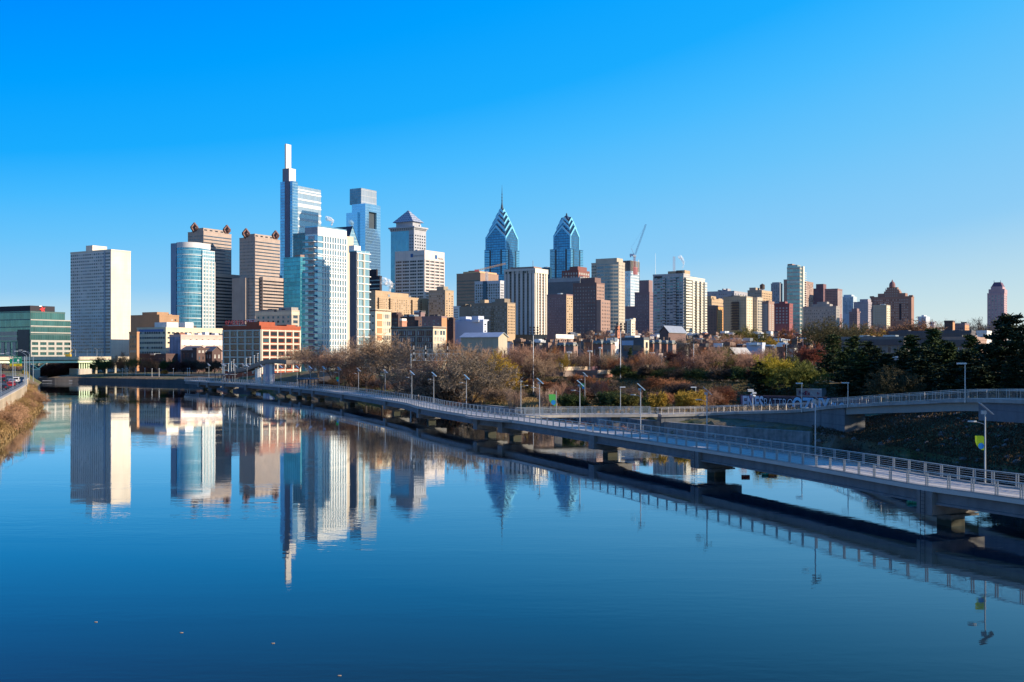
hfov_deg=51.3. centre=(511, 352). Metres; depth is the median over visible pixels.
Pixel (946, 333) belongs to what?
flat roofed house
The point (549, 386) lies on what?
slope bush
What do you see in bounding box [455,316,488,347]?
blank wall building
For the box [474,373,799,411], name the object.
bank weeds
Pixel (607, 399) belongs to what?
green shrub
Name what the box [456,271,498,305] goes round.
brown office
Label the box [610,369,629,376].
hedge shrub
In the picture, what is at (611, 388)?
slope bush
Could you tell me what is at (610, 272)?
rounded tower
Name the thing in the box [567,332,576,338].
plain gabled house
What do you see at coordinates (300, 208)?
stepped tower
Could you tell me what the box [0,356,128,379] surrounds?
road bridge
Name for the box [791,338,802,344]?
street house
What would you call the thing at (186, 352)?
brick townhouse
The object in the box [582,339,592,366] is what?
street house
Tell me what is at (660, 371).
hedge shrub
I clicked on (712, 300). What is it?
tan block
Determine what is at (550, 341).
street house
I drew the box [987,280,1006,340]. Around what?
mansard tower
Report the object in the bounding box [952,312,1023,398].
pine tree
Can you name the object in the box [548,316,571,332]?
window
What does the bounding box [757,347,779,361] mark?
bare tree
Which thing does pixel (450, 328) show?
brick block
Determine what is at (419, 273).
gridded tower
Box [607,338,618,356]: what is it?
street house
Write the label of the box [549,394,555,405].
banner pole
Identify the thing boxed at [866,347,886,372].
pine tree
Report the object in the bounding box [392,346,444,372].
bare tree
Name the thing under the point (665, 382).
slope bush
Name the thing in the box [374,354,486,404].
bare tree
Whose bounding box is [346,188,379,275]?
notched tower
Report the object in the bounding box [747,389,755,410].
path lamp
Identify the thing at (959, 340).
flat roofed house
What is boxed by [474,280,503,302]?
glass grid block
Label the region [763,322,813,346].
orange tree
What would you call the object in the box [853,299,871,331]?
lilac block
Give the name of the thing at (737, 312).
fire escape block
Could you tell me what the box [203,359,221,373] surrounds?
shaded tree
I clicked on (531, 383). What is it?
slope bush
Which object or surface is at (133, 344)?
brick building
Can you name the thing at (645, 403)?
green shrub
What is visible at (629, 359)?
bare tree
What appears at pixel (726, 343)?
street house
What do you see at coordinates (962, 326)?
flat block
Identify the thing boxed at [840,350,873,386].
pine tree
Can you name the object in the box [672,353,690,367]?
park tree
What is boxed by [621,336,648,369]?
modern house
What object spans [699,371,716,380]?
hedge shrub
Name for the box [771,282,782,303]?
round top tower
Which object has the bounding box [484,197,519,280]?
gabled tower
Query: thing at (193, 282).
curved glass tower
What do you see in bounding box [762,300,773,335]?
striped block
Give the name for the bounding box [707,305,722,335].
orange block
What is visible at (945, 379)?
pine tree
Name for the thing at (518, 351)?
bare tree
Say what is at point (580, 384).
solar street lamp
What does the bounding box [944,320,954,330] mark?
box building
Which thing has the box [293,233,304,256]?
teal glass building
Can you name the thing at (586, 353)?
bare tree
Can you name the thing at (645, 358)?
park tree
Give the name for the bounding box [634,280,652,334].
brick tower
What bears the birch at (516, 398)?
on the ground at (286, 377)
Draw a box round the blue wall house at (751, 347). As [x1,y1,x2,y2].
[746,343,764,360]
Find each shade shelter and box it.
[214,374,236,381]
[295,378,320,388]
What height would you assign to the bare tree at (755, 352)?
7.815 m
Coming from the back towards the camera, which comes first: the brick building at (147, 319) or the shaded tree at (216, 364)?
the brick building at (147, 319)
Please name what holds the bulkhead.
on the ground at (286, 377)
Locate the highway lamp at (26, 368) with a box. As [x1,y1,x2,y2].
[19,351,26,386]
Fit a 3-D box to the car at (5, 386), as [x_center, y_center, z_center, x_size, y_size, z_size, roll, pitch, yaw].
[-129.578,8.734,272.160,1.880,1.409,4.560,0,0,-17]
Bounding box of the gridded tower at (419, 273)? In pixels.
[395,250,444,315]
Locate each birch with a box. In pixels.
[503,385,524,415]
[535,384,556,411]
[546,381,567,403]
[587,376,609,402]
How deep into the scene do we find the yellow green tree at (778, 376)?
238.26 m
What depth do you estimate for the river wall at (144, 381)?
534.83 m
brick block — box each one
[139,353,177,371]
[391,312,402,326]
[400,314,421,326]
[414,310,425,316]
[422,314,446,363]
[447,317,454,361]
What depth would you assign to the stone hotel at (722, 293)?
1310.47 m
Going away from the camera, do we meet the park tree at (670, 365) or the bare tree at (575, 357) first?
the park tree at (670, 365)
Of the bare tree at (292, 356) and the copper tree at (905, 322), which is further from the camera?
the copper tree at (905, 322)
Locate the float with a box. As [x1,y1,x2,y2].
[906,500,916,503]
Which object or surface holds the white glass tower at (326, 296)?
on the ground at (286, 377)
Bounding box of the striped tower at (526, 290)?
[504,266,547,355]
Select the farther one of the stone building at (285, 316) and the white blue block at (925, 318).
the white blue block at (925, 318)
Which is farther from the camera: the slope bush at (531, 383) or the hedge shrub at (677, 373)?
the slope bush at (531, 383)
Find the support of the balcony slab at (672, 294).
on the ground at (286, 377)
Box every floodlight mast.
[529,327,538,392]
[614,323,626,377]
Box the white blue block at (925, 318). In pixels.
[918,315,929,324]
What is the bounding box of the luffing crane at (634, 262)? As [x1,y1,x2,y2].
[630,225,645,274]
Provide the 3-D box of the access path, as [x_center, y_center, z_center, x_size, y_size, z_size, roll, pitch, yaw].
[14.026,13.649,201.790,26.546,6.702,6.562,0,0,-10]
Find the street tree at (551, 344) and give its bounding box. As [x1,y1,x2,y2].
[538,337,571,355]
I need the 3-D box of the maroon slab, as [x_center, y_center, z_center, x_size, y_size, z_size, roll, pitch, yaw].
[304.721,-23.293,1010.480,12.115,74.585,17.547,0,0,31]
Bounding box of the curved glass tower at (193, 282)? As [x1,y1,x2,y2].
[171,242,214,327]
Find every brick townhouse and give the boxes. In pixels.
[181,346,203,371]
[205,346,221,371]
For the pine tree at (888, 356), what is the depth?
234.42 m
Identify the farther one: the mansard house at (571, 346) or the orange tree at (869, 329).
the orange tree at (869, 329)
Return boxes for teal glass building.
[284,255,304,350]
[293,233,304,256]
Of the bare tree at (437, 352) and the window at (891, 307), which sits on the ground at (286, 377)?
the bare tree at (437, 352)
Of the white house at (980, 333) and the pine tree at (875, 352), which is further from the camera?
the white house at (980, 333)
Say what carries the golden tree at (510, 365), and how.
on the ground at (286, 377)
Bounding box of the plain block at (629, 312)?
[625,305,634,333]
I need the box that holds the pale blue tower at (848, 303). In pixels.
[843,295,856,328]
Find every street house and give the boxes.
[507,341,512,354]
[513,338,525,354]
[523,340,534,357]
[534,339,545,354]
[542,338,552,352]
[573,339,583,365]
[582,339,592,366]
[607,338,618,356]
[684,344,698,367]
[693,334,702,338]
[699,343,708,364]
[711,343,724,368]
[722,341,734,363]
[736,344,745,347]
[743,338,752,343]
[765,344,775,362]
[774,337,787,342]
[776,342,788,362]
[785,344,797,359]
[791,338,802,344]
[798,342,811,361]
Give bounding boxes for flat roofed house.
[841,335,904,360]
[888,330,975,362]
[942,335,986,353]
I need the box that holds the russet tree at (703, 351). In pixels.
[694,347,717,369]
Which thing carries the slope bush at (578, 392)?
on the ground at (286, 377)
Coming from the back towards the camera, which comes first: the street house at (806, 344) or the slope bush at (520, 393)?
the street house at (806, 344)
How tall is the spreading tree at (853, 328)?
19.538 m
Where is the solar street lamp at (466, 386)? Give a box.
[459,374,469,403]
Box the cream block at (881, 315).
[873,304,889,330]
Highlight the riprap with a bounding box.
[816,411,1023,469]
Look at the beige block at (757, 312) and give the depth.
751.45 m
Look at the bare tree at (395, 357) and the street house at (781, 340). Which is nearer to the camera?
the bare tree at (395, 357)
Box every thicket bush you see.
[316,380,327,385]
[324,378,342,387]
[355,377,378,389]
[362,379,390,391]
[445,399,472,407]
[457,402,479,410]
[477,385,515,404]
[543,417,577,422]
[586,421,636,430]
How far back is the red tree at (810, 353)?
308.28 m
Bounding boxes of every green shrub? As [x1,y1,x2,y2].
[556,392,589,411]
[590,390,639,408]
[613,393,641,407]
[641,391,648,418]
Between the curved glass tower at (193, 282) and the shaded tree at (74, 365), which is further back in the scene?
the curved glass tower at (193, 282)
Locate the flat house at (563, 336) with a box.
[553,334,573,366]
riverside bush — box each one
[0,408,24,431]
[0,410,20,428]
[0,418,9,431]
[5,401,31,421]
[15,398,33,410]
[30,390,50,405]
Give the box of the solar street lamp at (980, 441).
[968,402,993,482]
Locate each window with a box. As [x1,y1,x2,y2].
[71,269,109,352]
[140,347,168,353]
[240,268,252,318]
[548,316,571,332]
[575,310,607,332]
[624,345,631,350]
[633,345,640,350]
[654,309,681,332]
[891,307,907,320]
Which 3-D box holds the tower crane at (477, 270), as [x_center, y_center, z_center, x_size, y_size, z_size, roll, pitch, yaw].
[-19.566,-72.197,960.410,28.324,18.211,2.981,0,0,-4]
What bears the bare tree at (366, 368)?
on the ground at (286, 377)
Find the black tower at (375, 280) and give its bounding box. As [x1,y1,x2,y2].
[369,269,381,294]
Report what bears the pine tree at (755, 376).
on the ground at (286, 377)
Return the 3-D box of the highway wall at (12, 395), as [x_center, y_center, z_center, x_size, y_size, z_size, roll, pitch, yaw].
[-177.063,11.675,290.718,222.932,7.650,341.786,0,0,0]
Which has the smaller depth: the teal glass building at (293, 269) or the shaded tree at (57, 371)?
the shaded tree at (57, 371)
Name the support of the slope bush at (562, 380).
on the ground at (286, 377)
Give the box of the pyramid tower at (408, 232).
[388,210,427,292]
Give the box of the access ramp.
[657,389,1023,432]
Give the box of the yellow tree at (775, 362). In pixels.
[749,350,796,395]
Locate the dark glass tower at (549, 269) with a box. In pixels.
[542,267,551,278]
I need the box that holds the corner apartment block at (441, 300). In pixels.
[429,286,453,316]
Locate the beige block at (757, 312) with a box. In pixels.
[753,296,762,331]
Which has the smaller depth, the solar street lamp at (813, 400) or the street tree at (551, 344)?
the solar street lamp at (813, 400)
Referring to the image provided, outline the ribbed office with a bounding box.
[548,277,581,294]
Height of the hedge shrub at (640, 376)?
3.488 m
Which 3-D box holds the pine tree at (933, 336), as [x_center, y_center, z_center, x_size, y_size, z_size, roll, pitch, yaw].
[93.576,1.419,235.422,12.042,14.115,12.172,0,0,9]
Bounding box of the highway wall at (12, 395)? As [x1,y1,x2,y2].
[0,373,28,410]
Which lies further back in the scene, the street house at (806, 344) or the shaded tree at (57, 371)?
the shaded tree at (57, 371)
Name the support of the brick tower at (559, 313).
on the ground at (286, 377)
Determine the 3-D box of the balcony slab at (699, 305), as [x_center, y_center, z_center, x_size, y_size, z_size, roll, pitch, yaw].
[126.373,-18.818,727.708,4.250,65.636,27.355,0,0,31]
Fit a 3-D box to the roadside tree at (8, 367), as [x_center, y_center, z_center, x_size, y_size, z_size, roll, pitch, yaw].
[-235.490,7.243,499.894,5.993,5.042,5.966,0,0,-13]
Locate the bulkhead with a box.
[426,399,812,443]
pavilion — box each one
[545,363,599,376]
[574,370,611,377]
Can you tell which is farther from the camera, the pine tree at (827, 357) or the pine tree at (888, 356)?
the pine tree at (827, 357)
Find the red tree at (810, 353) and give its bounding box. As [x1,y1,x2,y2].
[794,342,826,368]
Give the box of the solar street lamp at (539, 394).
[531,378,543,417]
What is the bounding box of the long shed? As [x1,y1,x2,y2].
[459,332,508,359]
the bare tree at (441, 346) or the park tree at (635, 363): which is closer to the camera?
the park tree at (635, 363)
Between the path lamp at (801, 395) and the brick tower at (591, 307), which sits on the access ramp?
the path lamp at (801, 395)
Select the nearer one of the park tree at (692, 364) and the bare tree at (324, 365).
the park tree at (692, 364)
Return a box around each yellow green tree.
[753,359,819,395]
[780,360,835,388]
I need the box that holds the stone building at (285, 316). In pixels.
[246,307,299,325]
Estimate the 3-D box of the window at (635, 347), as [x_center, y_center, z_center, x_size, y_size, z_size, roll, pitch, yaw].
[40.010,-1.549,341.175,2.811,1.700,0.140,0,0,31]
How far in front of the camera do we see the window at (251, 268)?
1242.90 m
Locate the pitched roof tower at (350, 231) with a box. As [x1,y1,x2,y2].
[336,226,358,245]
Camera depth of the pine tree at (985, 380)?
189.35 m
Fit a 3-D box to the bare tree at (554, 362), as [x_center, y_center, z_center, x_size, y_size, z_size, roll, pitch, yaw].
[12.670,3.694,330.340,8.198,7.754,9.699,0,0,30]
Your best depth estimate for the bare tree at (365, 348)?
327.35 m
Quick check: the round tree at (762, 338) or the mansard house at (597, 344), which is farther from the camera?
the round tree at (762, 338)
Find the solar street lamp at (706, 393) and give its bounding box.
[696,387,711,437]
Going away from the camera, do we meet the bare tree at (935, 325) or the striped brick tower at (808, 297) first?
the bare tree at (935, 325)
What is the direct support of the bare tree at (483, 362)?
on the ground at (286, 377)
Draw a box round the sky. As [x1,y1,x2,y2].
[0,0,1023,339]
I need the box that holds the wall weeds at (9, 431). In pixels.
[0,400,43,445]
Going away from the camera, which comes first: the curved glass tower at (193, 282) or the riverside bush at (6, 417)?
the riverside bush at (6, 417)
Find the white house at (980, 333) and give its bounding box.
[976,330,991,342]
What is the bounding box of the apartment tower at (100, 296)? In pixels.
[70,245,130,371]
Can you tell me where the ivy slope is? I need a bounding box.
[489,375,858,403]
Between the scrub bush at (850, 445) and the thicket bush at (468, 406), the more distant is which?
the thicket bush at (468, 406)
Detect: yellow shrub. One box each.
[641,391,671,412]
[672,389,708,412]
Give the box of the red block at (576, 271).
[562,266,589,277]
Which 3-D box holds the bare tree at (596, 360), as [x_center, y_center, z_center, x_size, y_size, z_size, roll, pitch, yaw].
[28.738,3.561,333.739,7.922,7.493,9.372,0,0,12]
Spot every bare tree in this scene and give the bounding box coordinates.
[278,352,295,369]
[285,346,313,374]
[294,344,338,381]
[297,349,319,377]
[313,343,356,371]
[313,351,351,378]
[320,347,352,388]
[333,359,375,389]
[335,336,385,391]
[345,331,417,393]
[345,347,391,390]
[360,336,430,395]
[368,354,440,399]
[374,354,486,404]
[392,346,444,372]
[398,359,461,401]
[426,350,519,405]
[427,346,448,362]
[427,357,499,403]
[435,338,460,354]
[437,341,491,370]
[468,356,506,394]
[478,347,509,363]
[490,347,525,387]
[503,343,530,359]
[504,351,547,390]
[511,343,548,379]
[513,352,564,387]
[530,344,564,363]
[542,354,560,365]
[547,349,575,366]
[563,351,586,365]
[571,352,592,368]
[578,329,610,347]
[578,348,600,365]
[593,355,612,369]
[598,349,623,369]
[622,355,637,365]
[636,329,659,340]
[650,354,668,366]
[659,349,679,361]
[675,333,699,355]
[680,341,711,356]
[695,336,735,347]
[707,345,733,369]
[715,334,748,347]
[751,351,769,360]
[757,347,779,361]
[781,345,807,360]
[868,322,901,331]
[915,320,943,330]
[968,319,994,341]
[969,316,997,333]
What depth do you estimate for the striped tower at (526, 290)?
785.66 m
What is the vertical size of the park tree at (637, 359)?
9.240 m
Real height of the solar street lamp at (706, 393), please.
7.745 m
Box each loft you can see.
[370,309,391,369]
[391,326,445,371]
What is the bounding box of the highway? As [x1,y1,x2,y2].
[0,378,22,396]
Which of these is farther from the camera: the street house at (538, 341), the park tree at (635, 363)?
the street house at (538, 341)
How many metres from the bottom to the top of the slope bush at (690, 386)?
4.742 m
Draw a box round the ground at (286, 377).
[0,361,1023,471]
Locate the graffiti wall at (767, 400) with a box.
[740,395,877,407]
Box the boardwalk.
[184,377,1023,526]
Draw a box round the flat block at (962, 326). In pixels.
[955,322,968,329]
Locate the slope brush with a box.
[812,411,1023,472]
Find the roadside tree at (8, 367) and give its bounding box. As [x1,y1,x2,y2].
[3,364,14,372]
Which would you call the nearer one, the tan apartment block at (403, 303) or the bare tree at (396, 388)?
the bare tree at (396, 388)
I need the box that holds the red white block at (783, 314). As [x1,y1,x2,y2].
[774,301,792,335]
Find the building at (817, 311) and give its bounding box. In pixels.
[803,302,839,346]
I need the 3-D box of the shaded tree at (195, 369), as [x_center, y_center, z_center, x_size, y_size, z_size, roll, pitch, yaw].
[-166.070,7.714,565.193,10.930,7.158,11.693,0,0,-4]
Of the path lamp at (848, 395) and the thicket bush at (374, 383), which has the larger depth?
the thicket bush at (374, 383)
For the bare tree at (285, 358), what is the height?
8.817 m
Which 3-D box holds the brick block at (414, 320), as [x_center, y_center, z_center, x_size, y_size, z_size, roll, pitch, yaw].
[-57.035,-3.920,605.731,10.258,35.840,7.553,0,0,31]
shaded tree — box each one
[35,363,58,377]
[38,363,66,376]
[46,363,67,376]
[46,363,71,375]
[51,363,71,375]
[68,363,85,367]
[148,359,163,369]
[158,358,174,370]
[166,362,183,372]
[173,359,195,373]
[182,357,201,373]
[191,363,203,372]
[196,362,212,372]
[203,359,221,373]
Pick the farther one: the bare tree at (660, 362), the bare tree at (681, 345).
the bare tree at (681, 345)
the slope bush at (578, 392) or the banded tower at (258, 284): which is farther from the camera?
the banded tower at (258, 284)
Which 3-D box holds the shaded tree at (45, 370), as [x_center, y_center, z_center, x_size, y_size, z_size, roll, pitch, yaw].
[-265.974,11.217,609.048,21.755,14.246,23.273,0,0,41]
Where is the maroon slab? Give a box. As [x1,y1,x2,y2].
[825,288,842,326]
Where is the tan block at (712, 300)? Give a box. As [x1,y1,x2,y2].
[705,296,722,329]
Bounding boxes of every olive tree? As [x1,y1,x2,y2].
[778,352,817,371]
[857,362,929,401]
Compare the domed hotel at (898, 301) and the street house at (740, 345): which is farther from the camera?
the domed hotel at (898, 301)
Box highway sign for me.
[9,356,24,380]
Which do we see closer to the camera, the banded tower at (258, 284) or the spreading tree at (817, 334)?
the spreading tree at (817, 334)
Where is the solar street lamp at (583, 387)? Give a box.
[579,372,587,388]
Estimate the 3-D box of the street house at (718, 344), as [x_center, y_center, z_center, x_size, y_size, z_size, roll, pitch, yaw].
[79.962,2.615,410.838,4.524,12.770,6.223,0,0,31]
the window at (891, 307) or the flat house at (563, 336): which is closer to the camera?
the flat house at (563, 336)
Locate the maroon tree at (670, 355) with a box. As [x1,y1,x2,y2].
[664,347,684,367]
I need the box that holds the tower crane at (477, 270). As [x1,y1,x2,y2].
[475,263,505,280]
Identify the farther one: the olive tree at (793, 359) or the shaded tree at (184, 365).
the shaded tree at (184, 365)
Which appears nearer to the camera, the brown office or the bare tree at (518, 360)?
the bare tree at (518, 360)
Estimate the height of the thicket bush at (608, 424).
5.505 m
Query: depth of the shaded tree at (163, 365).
559.78 m
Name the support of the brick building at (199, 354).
on the ground at (286, 377)
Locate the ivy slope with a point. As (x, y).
(702, 385)
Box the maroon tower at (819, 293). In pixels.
[813,284,825,303]
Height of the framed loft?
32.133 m
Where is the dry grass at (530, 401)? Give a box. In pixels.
[456,393,632,411]
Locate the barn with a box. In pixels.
[727,347,749,367]
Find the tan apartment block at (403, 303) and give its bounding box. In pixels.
[369,290,428,342]
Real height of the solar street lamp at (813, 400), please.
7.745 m
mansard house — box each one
[556,340,565,359]
[565,339,577,361]
[592,337,602,369]
[602,337,614,369]
[649,337,653,352]
[654,336,661,352]
[661,337,667,364]
[668,337,675,362]
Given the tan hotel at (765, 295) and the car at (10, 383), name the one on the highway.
the car at (10, 383)
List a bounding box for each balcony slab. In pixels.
[653,256,691,333]
[690,277,706,332]
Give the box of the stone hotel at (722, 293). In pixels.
[707,288,747,299]
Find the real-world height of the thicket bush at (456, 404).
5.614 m
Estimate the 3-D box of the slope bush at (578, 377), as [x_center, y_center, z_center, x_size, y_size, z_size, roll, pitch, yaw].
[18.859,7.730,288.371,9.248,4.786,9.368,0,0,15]
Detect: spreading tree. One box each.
[792,315,880,365]
[825,321,869,351]
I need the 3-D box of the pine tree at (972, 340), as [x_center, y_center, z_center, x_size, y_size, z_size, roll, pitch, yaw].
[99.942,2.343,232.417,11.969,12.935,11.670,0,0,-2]
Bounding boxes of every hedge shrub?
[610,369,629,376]
[611,364,638,377]
[623,371,636,378]
[634,371,647,378]
[637,364,668,377]
[647,370,666,378]
[650,366,681,379]
[662,366,697,380]
[680,366,707,380]
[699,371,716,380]
[705,368,736,380]
[725,366,749,381]
[739,367,751,380]
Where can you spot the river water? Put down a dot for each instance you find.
(248, 536)
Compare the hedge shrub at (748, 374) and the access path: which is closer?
the access path
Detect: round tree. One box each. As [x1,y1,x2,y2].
[713,325,768,343]
[746,333,775,355]
[757,334,778,358]
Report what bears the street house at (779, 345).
on the ground at (286, 377)
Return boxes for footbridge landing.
[228,359,310,383]
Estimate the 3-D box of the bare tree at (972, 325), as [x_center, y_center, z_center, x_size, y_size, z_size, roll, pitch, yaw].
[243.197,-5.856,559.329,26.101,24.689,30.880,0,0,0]
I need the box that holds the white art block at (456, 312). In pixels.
[453,306,460,320]
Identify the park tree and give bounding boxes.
[602,355,624,369]
[623,357,646,367]
[626,347,655,367]
[635,349,664,367]
[665,360,688,368]
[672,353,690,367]
[684,345,730,379]
[686,360,702,369]
[686,362,714,370]
[705,345,738,369]
[728,350,759,368]
[738,350,764,367]
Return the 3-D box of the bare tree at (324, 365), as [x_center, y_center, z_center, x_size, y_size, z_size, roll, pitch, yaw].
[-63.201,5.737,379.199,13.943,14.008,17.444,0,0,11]
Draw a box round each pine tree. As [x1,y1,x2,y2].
[626,347,632,363]
[742,361,771,394]
[815,354,837,380]
[816,334,846,372]
[825,351,852,380]
[826,366,869,396]
[836,335,866,364]
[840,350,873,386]
[850,341,877,382]
[856,352,901,393]
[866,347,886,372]
[884,349,915,396]
[887,334,938,369]
[896,358,951,401]
[900,346,949,399]
[910,328,947,373]
[926,360,972,399]
[935,341,958,372]
[936,348,975,398]
[947,364,1010,398]
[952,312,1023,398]
[956,334,984,359]
[973,341,1003,397]
[994,355,1023,398]
[1003,323,1023,398]
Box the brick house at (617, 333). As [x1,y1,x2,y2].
[615,326,619,337]
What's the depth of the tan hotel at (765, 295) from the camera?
956.24 m
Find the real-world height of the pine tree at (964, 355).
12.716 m
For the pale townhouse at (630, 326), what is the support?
on the ground at (286, 377)
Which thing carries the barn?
on the ground at (286, 377)
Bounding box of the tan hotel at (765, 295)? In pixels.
[747,284,771,300]
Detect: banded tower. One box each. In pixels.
[188,222,238,328]
[232,228,283,324]
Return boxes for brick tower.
[459,299,515,341]
[547,293,572,338]
[573,278,609,334]
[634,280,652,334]
[784,279,786,301]
[804,281,812,306]
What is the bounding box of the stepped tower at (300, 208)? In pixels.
[280,144,320,277]
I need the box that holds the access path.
[516,406,658,428]
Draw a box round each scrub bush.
[840,442,866,451]
[850,448,879,452]
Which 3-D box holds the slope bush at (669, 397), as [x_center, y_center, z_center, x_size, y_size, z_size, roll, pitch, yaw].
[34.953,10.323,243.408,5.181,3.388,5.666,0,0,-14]
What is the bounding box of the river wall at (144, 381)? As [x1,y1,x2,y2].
[39,376,243,388]
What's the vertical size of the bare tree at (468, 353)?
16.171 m
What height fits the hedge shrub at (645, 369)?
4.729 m
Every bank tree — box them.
[88,356,114,375]
[111,353,136,370]
[123,355,143,373]
[140,358,157,374]
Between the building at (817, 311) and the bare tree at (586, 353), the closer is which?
the bare tree at (586, 353)
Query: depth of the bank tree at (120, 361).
557.01 m
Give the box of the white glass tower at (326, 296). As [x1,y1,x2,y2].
[302,225,352,370]
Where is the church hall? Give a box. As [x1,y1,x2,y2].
[658,325,686,340]
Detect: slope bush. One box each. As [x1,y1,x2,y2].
[512,389,529,398]
[524,377,537,386]
[537,380,557,388]
[541,381,569,392]
[553,382,592,398]
[556,382,592,399]
[558,376,569,384]
[566,374,596,383]
[574,380,594,387]
[586,379,611,384]
[587,384,621,399]
[617,385,650,404]
[637,375,672,391]
[639,391,657,404]
[654,377,691,391]
[661,380,694,395]
[665,393,674,403]
[678,383,704,392]
[693,388,725,408]
[706,382,738,405]
[707,391,731,405]
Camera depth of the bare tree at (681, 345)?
397.78 m
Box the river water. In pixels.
[0,382,1023,681]
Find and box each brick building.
[129,332,139,372]
[131,312,178,331]
[192,348,208,371]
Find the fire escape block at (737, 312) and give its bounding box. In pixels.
[723,295,752,333]
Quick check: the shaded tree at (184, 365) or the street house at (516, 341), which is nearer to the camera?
the street house at (516, 341)
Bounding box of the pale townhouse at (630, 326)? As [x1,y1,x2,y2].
[625,318,635,335]
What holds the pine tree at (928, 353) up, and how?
on the ground at (286, 377)
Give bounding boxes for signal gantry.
[410,342,448,397]
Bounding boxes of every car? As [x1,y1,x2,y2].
[1,377,7,382]
[1,384,8,389]
[7,382,15,386]
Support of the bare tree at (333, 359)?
on the ground at (286, 377)
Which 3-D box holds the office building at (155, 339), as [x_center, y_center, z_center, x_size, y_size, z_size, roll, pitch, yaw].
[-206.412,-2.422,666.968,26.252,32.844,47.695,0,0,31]
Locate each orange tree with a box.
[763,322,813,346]
[852,321,879,336]
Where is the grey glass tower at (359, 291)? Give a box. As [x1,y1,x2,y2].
[349,245,370,365]
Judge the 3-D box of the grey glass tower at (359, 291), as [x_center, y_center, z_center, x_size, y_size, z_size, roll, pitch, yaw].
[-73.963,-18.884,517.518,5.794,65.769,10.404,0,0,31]
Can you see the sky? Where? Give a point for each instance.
(864, 146)
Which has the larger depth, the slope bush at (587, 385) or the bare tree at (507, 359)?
the bare tree at (507, 359)
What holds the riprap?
on the ground at (286, 377)
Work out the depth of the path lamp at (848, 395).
169.72 m
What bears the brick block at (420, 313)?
on the ground at (286, 377)
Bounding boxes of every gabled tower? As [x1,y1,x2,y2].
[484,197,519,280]
[550,213,582,277]
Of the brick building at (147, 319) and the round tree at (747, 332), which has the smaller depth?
the round tree at (747, 332)
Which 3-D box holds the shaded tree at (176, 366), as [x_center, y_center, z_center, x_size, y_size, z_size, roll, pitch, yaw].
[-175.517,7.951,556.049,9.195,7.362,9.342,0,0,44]
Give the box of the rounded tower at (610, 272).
[591,258,624,332]
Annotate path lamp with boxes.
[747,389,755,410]
[796,383,802,411]
[841,382,848,406]
[957,363,966,402]
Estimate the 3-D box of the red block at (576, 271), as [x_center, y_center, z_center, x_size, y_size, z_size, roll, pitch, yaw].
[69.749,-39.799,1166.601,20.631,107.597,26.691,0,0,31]
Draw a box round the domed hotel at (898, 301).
[870,280,913,329]
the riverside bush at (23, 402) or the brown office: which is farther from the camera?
the brown office
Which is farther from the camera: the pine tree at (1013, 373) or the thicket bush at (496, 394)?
the thicket bush at (496, 394)
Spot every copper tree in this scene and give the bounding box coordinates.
[870,317,947,335]
[881,319,914,336]
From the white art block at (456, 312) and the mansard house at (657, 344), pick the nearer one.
the mansard house at (657, 344)
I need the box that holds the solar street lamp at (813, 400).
[802,393,820,453]
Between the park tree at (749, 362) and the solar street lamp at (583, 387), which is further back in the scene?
the park tree at (749, 362)
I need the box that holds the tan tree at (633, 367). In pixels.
[631,362,638,371]
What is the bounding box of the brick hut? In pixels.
[399,318,406,326]
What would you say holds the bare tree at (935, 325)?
on the ground at (286, 377)
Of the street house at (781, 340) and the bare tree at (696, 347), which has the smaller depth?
the bare tree at (696, 347)
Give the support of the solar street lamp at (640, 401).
on the boardwalk
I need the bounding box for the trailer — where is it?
[796,388,825,396]
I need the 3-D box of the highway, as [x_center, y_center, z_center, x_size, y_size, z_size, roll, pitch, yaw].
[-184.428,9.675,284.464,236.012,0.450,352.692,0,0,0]
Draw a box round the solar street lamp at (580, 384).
[571,380,583,421]
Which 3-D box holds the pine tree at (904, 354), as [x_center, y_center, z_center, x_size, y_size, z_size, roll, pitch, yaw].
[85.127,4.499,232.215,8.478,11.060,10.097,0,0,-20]
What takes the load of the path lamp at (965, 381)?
on the access ramp
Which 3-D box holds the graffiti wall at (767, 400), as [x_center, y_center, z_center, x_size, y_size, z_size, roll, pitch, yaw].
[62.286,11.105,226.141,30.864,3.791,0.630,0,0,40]
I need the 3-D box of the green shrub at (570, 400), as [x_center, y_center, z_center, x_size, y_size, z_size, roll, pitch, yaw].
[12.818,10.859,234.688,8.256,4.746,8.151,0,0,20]
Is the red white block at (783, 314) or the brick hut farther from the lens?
the red white block at (783, 314)
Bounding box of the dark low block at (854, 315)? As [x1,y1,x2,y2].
[849,308,860,329]
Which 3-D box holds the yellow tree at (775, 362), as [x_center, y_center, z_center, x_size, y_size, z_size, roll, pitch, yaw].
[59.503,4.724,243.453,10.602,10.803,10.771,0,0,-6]
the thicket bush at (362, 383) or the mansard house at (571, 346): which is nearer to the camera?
the thicket bush at (362, 383)
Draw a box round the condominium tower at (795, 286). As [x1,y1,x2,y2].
[787,264,806,333]
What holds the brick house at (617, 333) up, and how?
on the ground at (286, 377)
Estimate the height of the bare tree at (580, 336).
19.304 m
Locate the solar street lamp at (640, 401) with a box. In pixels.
[630,383,644,428]
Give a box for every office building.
[0,305,70,376]
[137,322,222,353]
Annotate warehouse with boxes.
[169,332,221,370]
[222,320,300,380]
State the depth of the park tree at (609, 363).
308.51 m
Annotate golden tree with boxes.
[479,347,524,390]
[554,353,576,376]
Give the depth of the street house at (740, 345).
406.34 m
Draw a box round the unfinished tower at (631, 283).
[623,260,639,305]
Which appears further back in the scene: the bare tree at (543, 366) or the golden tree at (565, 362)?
the golden tree at (565, 362)
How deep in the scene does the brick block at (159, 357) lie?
604.94 m

